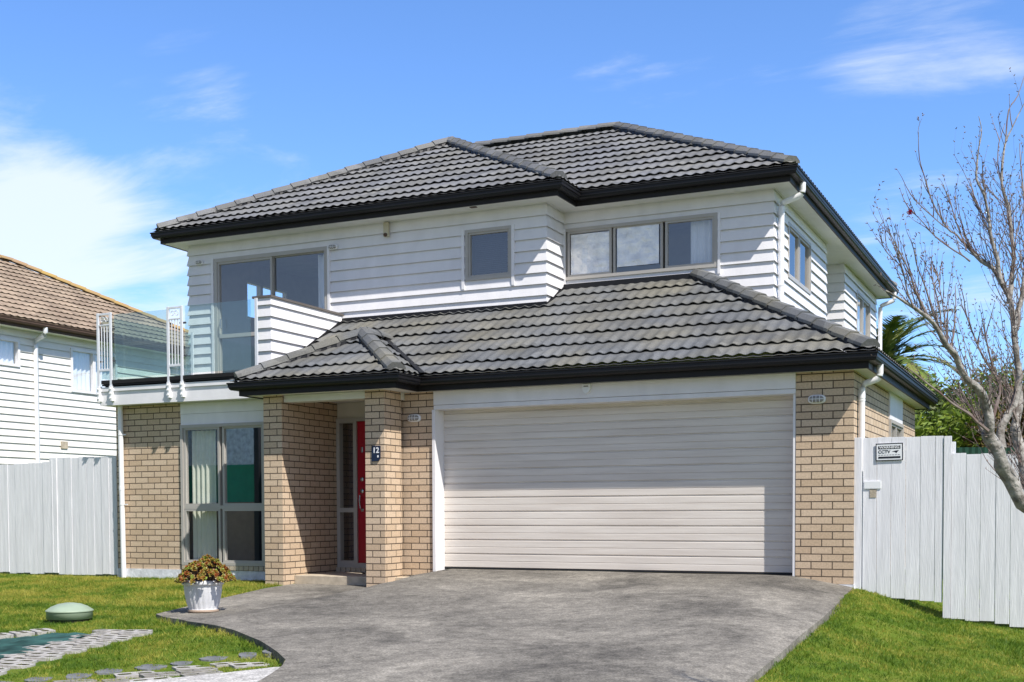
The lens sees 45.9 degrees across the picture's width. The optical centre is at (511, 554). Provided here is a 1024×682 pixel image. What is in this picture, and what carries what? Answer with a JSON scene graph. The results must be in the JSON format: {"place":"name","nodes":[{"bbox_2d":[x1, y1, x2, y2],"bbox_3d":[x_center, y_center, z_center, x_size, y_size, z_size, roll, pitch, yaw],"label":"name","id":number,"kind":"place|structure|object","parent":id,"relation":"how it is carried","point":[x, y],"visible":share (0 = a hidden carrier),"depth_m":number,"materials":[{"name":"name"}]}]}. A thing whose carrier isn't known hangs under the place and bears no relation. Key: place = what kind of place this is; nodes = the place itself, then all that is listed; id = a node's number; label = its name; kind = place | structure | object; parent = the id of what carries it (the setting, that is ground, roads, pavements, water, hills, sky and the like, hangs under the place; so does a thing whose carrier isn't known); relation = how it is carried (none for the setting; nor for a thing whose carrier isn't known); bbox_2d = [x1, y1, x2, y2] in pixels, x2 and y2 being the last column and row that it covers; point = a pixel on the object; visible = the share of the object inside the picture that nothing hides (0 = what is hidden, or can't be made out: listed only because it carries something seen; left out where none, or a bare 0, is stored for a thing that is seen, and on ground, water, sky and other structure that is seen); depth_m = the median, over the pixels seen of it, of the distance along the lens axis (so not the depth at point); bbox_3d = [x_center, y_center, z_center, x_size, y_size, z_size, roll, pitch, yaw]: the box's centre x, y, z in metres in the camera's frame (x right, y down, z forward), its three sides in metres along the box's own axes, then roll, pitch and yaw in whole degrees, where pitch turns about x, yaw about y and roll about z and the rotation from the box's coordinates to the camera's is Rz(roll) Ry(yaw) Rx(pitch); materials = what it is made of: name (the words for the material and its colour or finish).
{"place":"outdoors","nodes":[
{"label":"outdoors","id":0,"kind":"place"},
{"bbox_2d":[0,254,189,464],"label":"neighbour house","id":1,"kind":"structure","parent":0,"point":[50,407],"depth_m":29.35,"materials":[{"name":"white paint"}]},
{"bbox_2d":[0,337,20,366],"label":"window","id":2,"kind":"structure","parent":1,"relation":"in","point":[6,344],"depth_m":27.57,"materials":[{"name":"clear glass"}]},
{"bbox_2d":[70,348,117,394],"bbox_3d":[-10.361,-4.475,29.858,0.190,1.050,1.550,1,2,25],"label":"window","id":3,"kind":"structure","parent":1,"relation":"in","point":[83,367],"depth_m":29.78,"materials":[{"name":"clear glass"}]},
{"bbox_2d":[156,569,853,681],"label":"driveway","id":4,"kind":"structure","parent":0,"point":[466,625],"depth_m":11.05,"materials":[{"name":"concrete"}]},
{"bbox_2d":[182,579,223,612],"bbox_3d":[-3.369,0.447,13.200,0.452,0.345,0.452,1,2,25],"label":"plant pot","id":5,"kind":"object","parent":4,"relation":"on","point":[202,596],"visible":0.83,"depth_m":13.04,"materials":[{"name":"ceramic"}]},
{"bbox_2d":[173,554,235,584],"bbox_3d":[-3.321,0.158,13.164,0.642,0.336,0.659,1,2,25],"label":"succulent","id":6,"kind":"object","parent":5,"relation":"on","point":[204,568],"visible":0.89,"depth_m":13.04,"materials":[{"name":"green plant"}]},
{"bbox_2d":[0,569,1023,681],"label":"ground","id":7,"kind":"structure","parent":0,"point":[169,667],"depth_m":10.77,"materials":[{"name":"green plant"}]},
{"bbox_2d":[0,670,6,675],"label":"paver","id":8,"kind":"object","parent":7,"relation":"on","point":[3,672],"visible":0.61,"depth_m":9.45,"materials":[{"name":"stone"}]},
{"bbox_2d":[0,667,10,670],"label":"paver","id":9,"kind":"object","parent":7,"relation":"on","point":[6,668],"visible":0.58,"depth_m":9.66,"materials":[{"name":"stone"}]},
{"bbox_2d":[0,633,13,638],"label":"paver","id":10,"kind":"object","parent":7,"relation":"on","point":[3,635],"visible":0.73,"depth_m":11.71,"materials":[{"name":"stone"}]},
{"bbox_2d":[0,656,24,659],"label":"paver","id":11,"kind":"object","parent":7,"relation":"on","point":[10,657],"visible":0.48,"depth_m":10.27,"materials":[{"name":"stone"}]},
{"bbox_2d":[1,653,28,655],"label":"paver","id":12,"kind":"object","parent":7,"relation":"on","point":[15,654],"visible":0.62,"depth_m":10.41,"materials":[{"name":"stone"}]},
{"bbox_2d":[0,662,35,668],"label":"paver","id":13,"kind":"object","parent":7,"relation":"on","point":[12,665],"visible":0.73,"depth_m":9.77,"materials":[{"name":"stone"}]},
{"bbox_2d":[0,659,38,662],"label":"paver","id":14,"kind":"object","parent":7,"relation":"on","point":[22,660],"visible":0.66,"depth_m":10.03,"materials":[{"name":"stone"}]},
{"bbox_2d":[9,631,34,636],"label":"paver","id":15,"kind":"object","parent":7,"relation":"on","point":[22,633],"visible":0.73,"depth_m":11.84,"materials":[{"name":"stone"}]},
{"bbox_2d":[23,649,47,652],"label":"paver","id":16,"kind":"object","parent":7,"relation":"on","point":[38,650],"visible":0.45,"depth_m":10.55,"materials":[{"name":"stone"}]},
{"bbox_2d":[24,677,52,681],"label":"flagstone","id":17,"kind":"object","parent":7,"relation":"on","point":[36,678],"visible":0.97,"depth_m":9.14,"materials":[{"name":"stone"}]},
{"bbox_2d":[27,645,56,649],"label":"paver","id":18,"kind":"object","parent":7,"relation":"on","point":[38,647],"visible":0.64,"depth_m":10.81,"materials":[{"name":"stone"}]},
{"bbox_2d":[22,655,62,660],"bbox_3d":[-3.949,0.899,10.190,0.308,0.082,0.194,-1,1,15],"label":"paver","id":19,"kind":"object","parent":7,"relation":"on","point":[44,657],"visible":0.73,"depth_m":10.12,"materials":[{"name":"stone"}]},
{"bbox_2d":[30,628,55,634],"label":"paver","id":20,"kind":"object","parent":7,"relation":"on","point":[41,631],"visible":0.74,"depth_m":12.00,"materials":[{"name":"stone"}]},
{"bbox_2d":[25,652,64,656],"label":"paver","id":21,"kind":"object","parent":7,"relation":"on","point":[45,653],"visible":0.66,"depth_m":10.38,"materials":[{"name":"stone"}]},
{"bbox_2d":[0,632,90,658],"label":"pond","id":22,"kind":"structure","parent":7,"relation":"on","point":[18,645],"depth_m":11.26,"materials":[{"name":"teal liquid"}]},
{"bbox_2d":[0,456,117,574],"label":"paling fence","id":23,"kind":"object","parent":7,"relation":"on","point":[59,515],"visible":0.98,"depth_m":18.82,"materials":[{"name":"paint"}]},
{"bbox_2d":[44,643,73,646],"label":"paver","id":24,"kind":"object","parent":7,"relation":"on","point":[61,644],"visible":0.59,"depth_m":10.98,"materials":[{"name":"stone"}]},
{"bbox_2d":[47,640,80,642],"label":"paver","id":25,"kind":"object","parent":7,"relation":"on","point":[73,641],"visible":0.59,"depth_m":11.12,"materials":[{"name":"stone"}]},
{"bbox_2d":[48,649,86,653],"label":"paver","id":26,"kind":"object","parent":7,"relation":"on","point":[67,651],"visible":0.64,"depth_m":10.49,"materials":[{"name":"stone"}]},
{"bbox_2d":[45,602,93,622],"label":"vent dome","id":27,"kind":"structure","parent":7,"relation":"on","point":[71,612],"depth_m":12.89,"materials":[{"name":"green plastic"}]},
{"bbox_2d":[51,646,88,649],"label":"paver","id":28,"kind":"object","parent":7,"relation":"on","point":[74,647],"visible":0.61,"depth_m":10.74,"materials":[{"name":"stone"}]},
{"bbox_2d":[53,679,96,681],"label":"paver","id":29,"kind":"object","parent":7,"relation":"on","point":[93,680],"visible":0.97,"depth_m":9.03,"materials":[{"name":"stone"}]},
{"bbox_2d":[66,673,91,679],"bbox_3d":[-3.330,0.963,9.305,0.190,0.070,0.314,-1,2,-12],"label":"flagstone","id":30,"kind":"object","parent":7,"relation":"on","point":[74,675],"visible":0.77,"depth_m":9.26,"materials":[{"name":"stone"}]},
{"bbox_2d":[68,637,96,639],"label":"paver","id":31,"kind":"object","parent":7,"relation":"on","point":[84,638],"visible":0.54,"depth_m":11.34,"materials":[{"name":"stone"}]},
{"bbox_2d":[70,635,100,637],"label":"paver","id":32,"kind":"object","parent":7,"relation":"on","point":[93,636],"visible":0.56,"depth_m":11.57,"materials":[{"name":"stone"}]},
{"bbox_2d":[73,642,110,647],"bbox_3d":[-3.786,0.845,10.922,0.308,0.082,0.194,1,1,13],"label":"paver","id":33,"kind":"object","parent":7,"relation":"on","point":[92,645],"visible":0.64,"depth_m":10.85,"materials":[{"name":"stone"}]},
{"bbox_2d":[75,640,111,642],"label":"paver","id":34,"kind":"object","parent":7,"relation":"on","point":[93,641],"visible":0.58,"depth_m":11.14,"materials":[{"name":"stone"}]},
{"bbox_2d":[90,632,124,634],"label":"paver","id":35,"kind":"object","parent":7,"relation":"on","point":[105,633],"visible":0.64,"depth_m":11.69,"materials":[{"name":"stone"}]},
{"bbox_2d":[94,668,122,674],"bbox_3d":[-3.154,0.944,9.478,0.206,0.070,0.309,-1,2,-10],"label":"flagstone","id":36,"kind":"object","parent":7,"relation":"on","point":[113,671],"visible":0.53,"depth_m":9.42,"materials":[{"name":"stone"}]},
{"bbox_2d":[92,629,124,632],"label":"paver","id":37,"kind":"object","parent":7,"relation":"on","point":[105,630],"visible":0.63,"depth_m":11.88,"materials":[{"name":"stone"}]},
{"bbox_2d":[96,637,131,641],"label":"paver","id":38,"kind":"object","parent":7,"relation":"on","point":[112,639],"visible":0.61,"depth_m":11.24,"materials":[{"name":"stone"}]},
{"bbox_2d":[98,635,132,637],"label":"paver","id":39,"kind":"object","parent":7,"relation":"on","point":[101,636],"visible":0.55,"depth_m":11.50,"materials":[{"name":"stone"}]},
{"bbox_2d":[101,677,139,681],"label":"paver","id":40,"kind":"object","parent":7,"relation":"on","point":[118,680],"visible":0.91,"depth_m":9.04,"materials":[{"name":"stone"}]},
{"bbox_2d":[113,671,153,677],"bbox_3d":[-2.887,0.952,9.273,0.308,0.082,0.194,-2,3,-27],"label":"paver","id":41,"kind":"object","parent":7,"relation":"on","point":[125,674],"visible":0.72,"depth_m":9.25,"materials":[{"name":"stone"}]},
{"bbox_2d":[118,632,152,636],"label":"paver","id":42,"kind":"object","parent":7,"relation":"on","point":[138,634],"visible":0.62,"depth_m":11.58,"materials":[{"name":"stone"}]},
{"bbox_2d":[120,630,152,632],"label":"paver","id":43,"kind":"object","parent":7,"relation":"on","point":[137,631],"visible":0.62,"depth_m":11.83,"materials":[{"name":"stone"}]},
{"bbox_2d":[129,676,171,681],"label":"paver","id":44,"kind":"object","parent":7,"relation":"on","point":[151,678],"visible":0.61,"depth_m":9.04,"materials":[{"name":"stone"}]},
{"bbox_2d":[134,664,167,670],"bbox_3d":[-2.864,0.923,9.625,0.252,0.070,0.384,0,2,-6],"label":"flagstone","id":45,"kind":"object","parent":7,"relation":"on","point":[146,667],"visible":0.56,"depth_m":9.54,"materials":[{"name":"stone"}]},
{"bbox_2d":[139,671,179,677],"bbox_3d":[-2.670,0.949,9.217,0.308,0.082,0.194,0,3,-34],"label":"paver","id":46,"kind":"object","parent":7,"relation":"on","point":[148,675],"visible":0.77,"depth_m":9.19,"materials":[{"name":"stone"}]},
{"bbox_2d":[170,661,192,665],"bbox_3d":[-2.661,0.907,9.737,0.172,0.070,0.248,0,2,-2],"label":"flagstone","id":47,"kind":"object","parent":7,"relation":"on","point":[179,663],"visible":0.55,"depth_m":9.70,"materials":[{"name":"stone"}]},
{"bbox_2d":[172,665,209,670],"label":"paver","id":48,"kind":"object","parent":7,"relation":"on","point":[175,668],"visible":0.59,"depth_m":9.48,"materials":[{"name":"stone"}]},
{"bbox_2d":[176,667,217,673],"bbox_3d":[-2.433,0.931,9.368,0.308,0.082,0.194,-2,2,-31],"label":"paver","id":49,"kind":"object","parent":7,"relation":"on","point":[183,671],"visible":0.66,"depth_m":9.34,"materials":[{"name":"stone"}]},
{"bbox_2d":[180,671,223,676],"bbox_3d":[-2.352,0.943,9.202,0.308,0.082,0.194,-3,3,-32],"label":"paver","id":50,"kind":"object","parent":7,"relation":"on","point":[196,673],"visible":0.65,"depth_m":9.20,"materials":[{"name":"stone"}]},
{"bbox_2d":[131,667,279,681],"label":"footpath","id":51,"kind":"structure","parent":7,"relation":"on","point":[255,675],"depth_m":8.88,"materials":[{"name":"concrete"}]},
{"bbox_2d":[199,656,226,661],"bbox_3d":[-2.450,0.883,9.950,0.222,0.070,0.301,0,2,4],"label":"flagstone","id":52,"kind":"object","parent":7,"relation":"on","point":[208,659],"visible":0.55,"depth_m":9.89,"materials":[{"name":"stone"}]},
{"bbox_2d":[210,661,246,667],"bbox_3d":[-2.244,0.907,9.657,0.308,0.082,0.194,-1,2,-38],"label":"paver","id":53,"kind":"object","parent":7,"relation":"on","point":[220,664],"visible":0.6,"depth_m":9.59,"materials":[{"name":"stone"}]},
{"bbox_2d":[238,652,256,658],"bbox_3d":[-2.201,0.865,10.083,0.147,0.070,0.316,-1,2,-10],"label":"flagstone","id":54,"kind":"object","parent":7,"relation":"on","point":[245,655],"visible":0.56,"depth_m":10.01,"materials":[{"name":"stone"}]},
{"bbox_2d":[228,662,269,668],"bbox_3d":[-2.075,0.908,9.576,0.308,0.082,0.194,0,3,-33],"label":"paver","id":55,"kind":"object","parent":7,"relation":"on","point":[240,665],"visible":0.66,"depth_m":9.54,"materials":[{"name":"stone"}]},
{"bbox_2d":[262,649,271,657],"bbox_3d":[-2.021,0.846,10.234,0.171,0.070,0.343,0,2,1],"label":"flagstone","id":56,"kind":"object","parent":7,"relation":"on","point":[265,651],"visible":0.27,"depth_m":10.08,"materials":[{"name":"stone"}]},
{"bbox_2d":[96,121,937,587],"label":"house","id":57,"kind":"structure","parent":7,"relation":"on","point":[698,315],"depth_m":16.73,"materials":[{"name":"white paint"}]},
{"bbox_2d":[195,260,203,264],"bbox_3d":[-5.131,-4.779,19.795,0.150,0.070,0.076,1,2,25],"label":"wall light","id":58,"kind":"object","parent":57,"relation":"attached to","point":[199,262],"visible":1,"depth_m":19.78,"materials":[{"name":"white plastic"}]},
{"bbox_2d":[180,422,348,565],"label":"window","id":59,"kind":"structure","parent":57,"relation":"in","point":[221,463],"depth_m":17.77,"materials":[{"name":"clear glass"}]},
{"bbox_2d":[214,246,326,372],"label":"sliding door","id":60,"kind":"structure","parent":57,"relation":"in","point":[300,275],"depth_m":20.92,"materials":[{"name":"clear glass"}]},
{"bbox_2d":[328,244,337,249],"bbox_3d":[-2.783,-4.755,18.702,0.170,0.080,0.076,1,2,25],"label":"wall light","id":61,"kind":"object","parent":57,"relation":"attached to","point":[333,247],"visible":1,"depth_m":18.69,"materials":[{"name":"white plastic"}]},
{"bbox_2d":[357,421,365,562],"bbox_3d":[-1.826,-0.894,17.296,0.890,2.041,0.105,1,2,25],"label":"front door","id":62,"kind":"structure","parent":57,"relation":"in","point":[360,424],"depth_m":17.45,"materials":[{"name":"metal"}]},
{"bbox_2d":[371,446,380,460],"bbox_3d":[-1.766,-1.311,15.718,0.130,0.200,0.015,1,2,25],"label":"house number","id":63,"kind":"object","parent":57,"relation":"attached to","point":[376,453],"visible":1,"depth_m":15.71,"materials":[{"name":"metal"}]},
{"bbox_2d":[383,222,388,236],"bbox_3d":[-1.909,-4.910,18.277,0.090,0.227,0.087,1,2,25],"label":"motion sensor","id":64,"kind":"object","parent":57,"relation":"attached to","point":[385,229],"visible":1,"depth_m":18.27,"materials":[{"name":"beige plastic"}]},
{"bbox_2d":[407,414,420,421],"bbox_3d":[-1.311,-1.810,16.043,0.200,0.104,0.076,1,2,25],"label":"wall light","id":65,"kind":"object","parent":57,"relation":"attached to","point":[414,418],"visible":1,"depth_m":16.02,"materials":[{"name":"white plastic"}]},
{"bbox_2d":[465,225,510,280],"bbox_3d":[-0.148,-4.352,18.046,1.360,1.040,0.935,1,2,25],"label":"window","id":66,"kind":"structure","parent":57,"relation":"in","point":[487,250],"depth_m":17.78,"materials":[{"name":"clear glass"}]},
{"bbox_2d":[582,384,590,393],"bbox_3d":[0.922,-2.051,14.980,0.110,0.120,0.043,1,2,25],"label":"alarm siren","id":67,"kind":"object","parent":57,"relation":"attached to","point":[586,388],"visible":1,"depth_m":14.96,"materials":[{"name":"white plastic"}]},
{"bbox_2d":[444,389,792,574],"bbox_3d":[1.222,-0.914,15.193,4.710,2.253,0.040,1,2,25],"label":"garage door","id":68,"kind":"structure","parent":57,"relation":"in","point":[706,485],"depth_m":15.09,"materials":[{"name":"paint"}]},
{"bbox_2d":[565,212,717,280],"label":"window","id":69,"kind":"structure","parent":57,"relation":"in","point":[688,242],"depth_m":17.48,"materials":[{"name":"clear glass"}]},
{"bbox_2d":[787,222,810,294],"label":"window","id":70,"kind":"structure","parent":57,"relation":"in","point":[799,251],"depth_m":18.60,"materials":[{"name":"clear glass"}]},
{"bbox_2d":[808,395,825,403],"bbox_3d":[3.475,-1.775,13.813,0.200,0.104,0.076,1,2,25],"label":"wall light","id":71,"kind":"object","parent":57,"relation":"attached to","point":[816,399],"visible":1,"depth_m":13.80,"materials":[{"name":"white plastic"}]},
{"bbox_2d":[855,290,870,336],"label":"window","id":72,"kind":"structure","parent":57,"relation":"in","point":[863,313],"depth_m":23.63,"materials":[{"name":"clear glass"}]},
{"bbox_2d":[888,419,903,438],"bbox_3d":[5.306,-1.328,16.829,0.105,1.020,1.300,1,2,25],"label":"window","id":73,"kind":"structure","parent":57,"relation":"in","point":[896,429],"depth_m":16.77,"materials":[{"name":"beige metal"}]},
{"bbox_2d":[853,438,861,588],"bbox_3d":[3.927,-0.429,13.741,0.084,1.792,0.020,1,2,25],"label":"gate post","id":74,"kind":"object","parent":7,"relation":"on","point":[857,506],"visible":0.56,"depth_m":13.73,"materials":[{"name":"paint"}]},
{"bbox_2d":[862,436,943,601],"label":"side gate","id":75,"kind":"structure","parent":74,"relation":"attached to","point":[890,488],"depth_m":13.54,"materials":[{"name":"paint"}]},
{"bbox_2d":[876,443,902,460],"bbox_3d":[4.231,-1.151,13.568,0.296,0.196,0.008,0,2,25],"label":"warning sign","id":76,"kind":"object","parent":75,"relation":"attached to","point":[889,451],"visible":1,"depth_m":13.57,"materials":[{"name":"white plastic"}]},
{"bbox_2d":[876,308,959,389],"bbox_3d":[11.084,-3.778,36.143,4.689,6.916,4.806,1,2,25],"label":"palm tree","id":77,"kind":"object","parent":7,"relation":"on","point":[891,339],"visible":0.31,"depth_m":35.34,"materials":[{"name":"green plant"}]},
{"bbox_2d":[912,356,1023,437],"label":"leafy shrub","id":78,"kind":"object","parent":7,"relation":"on","point":[941,382],"visible":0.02,"depth_m":25.69,"materials":[{"name":"green plant"}]},
{"bbox_2d":[920,447,1015,592],"bbox_3d":[7.224,-0.484,18.049,2.863,2.230,0.028,0,2,0],"label":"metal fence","id":79,"kind":"object","parent":7,"relation":"on","point":[971,450],"visible":0.09,"depth_m":18.01,"materials":[{"name":"metal"}]},
{"bbox_2d":[915,393,1021,446],"bbox_3d":[7.690,-1.283,22.257,3.638,3.402,2.428,1,2,25],"label":"leafy shrub","id":80,"kind":"object","parent":7,"relation":"on","point":[924,426],"visible":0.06,"depth_m":21.69,"materials":[{"name":"green plant"}]},
{"bbox_2d":[924,367,1012,415],"bbox_3d":[12.308,-2.381,30.335,7.370,4.978,2.804,1,2,25],"label":"leafy shrub","id":81,"kind":"object","parent":7,"relation":"on","point":[981,385],"depth_m":30.19,"materials":[{"name":"green plant"}]},
{"bbox_2d":[915,372,1023,439],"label":"leafy shrub","id":82,"kind":"object","parent":7,"relation":"on","point":[940,403],"visible":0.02,"depth_m":24.11,"materials":[{"name":"green plant"}]},
{"bbox_2d":[943,436,1023,626],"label":"paling fence","id":83,"kind":"object","parent":7,"relation":"on","point":[1000,569],"visible":0.81,"depth_m":13.21,"materials":[{"name":"paint"}]},
{"bbox_2d":[963,385,1023,446],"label":"leafy shrub","id":84,"kind":"object","parent":7,"relation":"on","point":[995,430],"visible":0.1,"depth_m":20.96,"materials":[{"name":"green plant"}]},
{"bbox_2d":[0,0,1023,417],"label":"sky","id":85,"kind":"structure","parent":0,"point":[120,119],"materials":[{"name":"blue"}]},
{"bbox_2d":[866,67,1023,512],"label":"bare tree","id":86,"kind":"object","parent":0,"point":[996,447],"visible":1,"depth_m":6.04,"materials":[{"name":"brown plant"}]}
]}

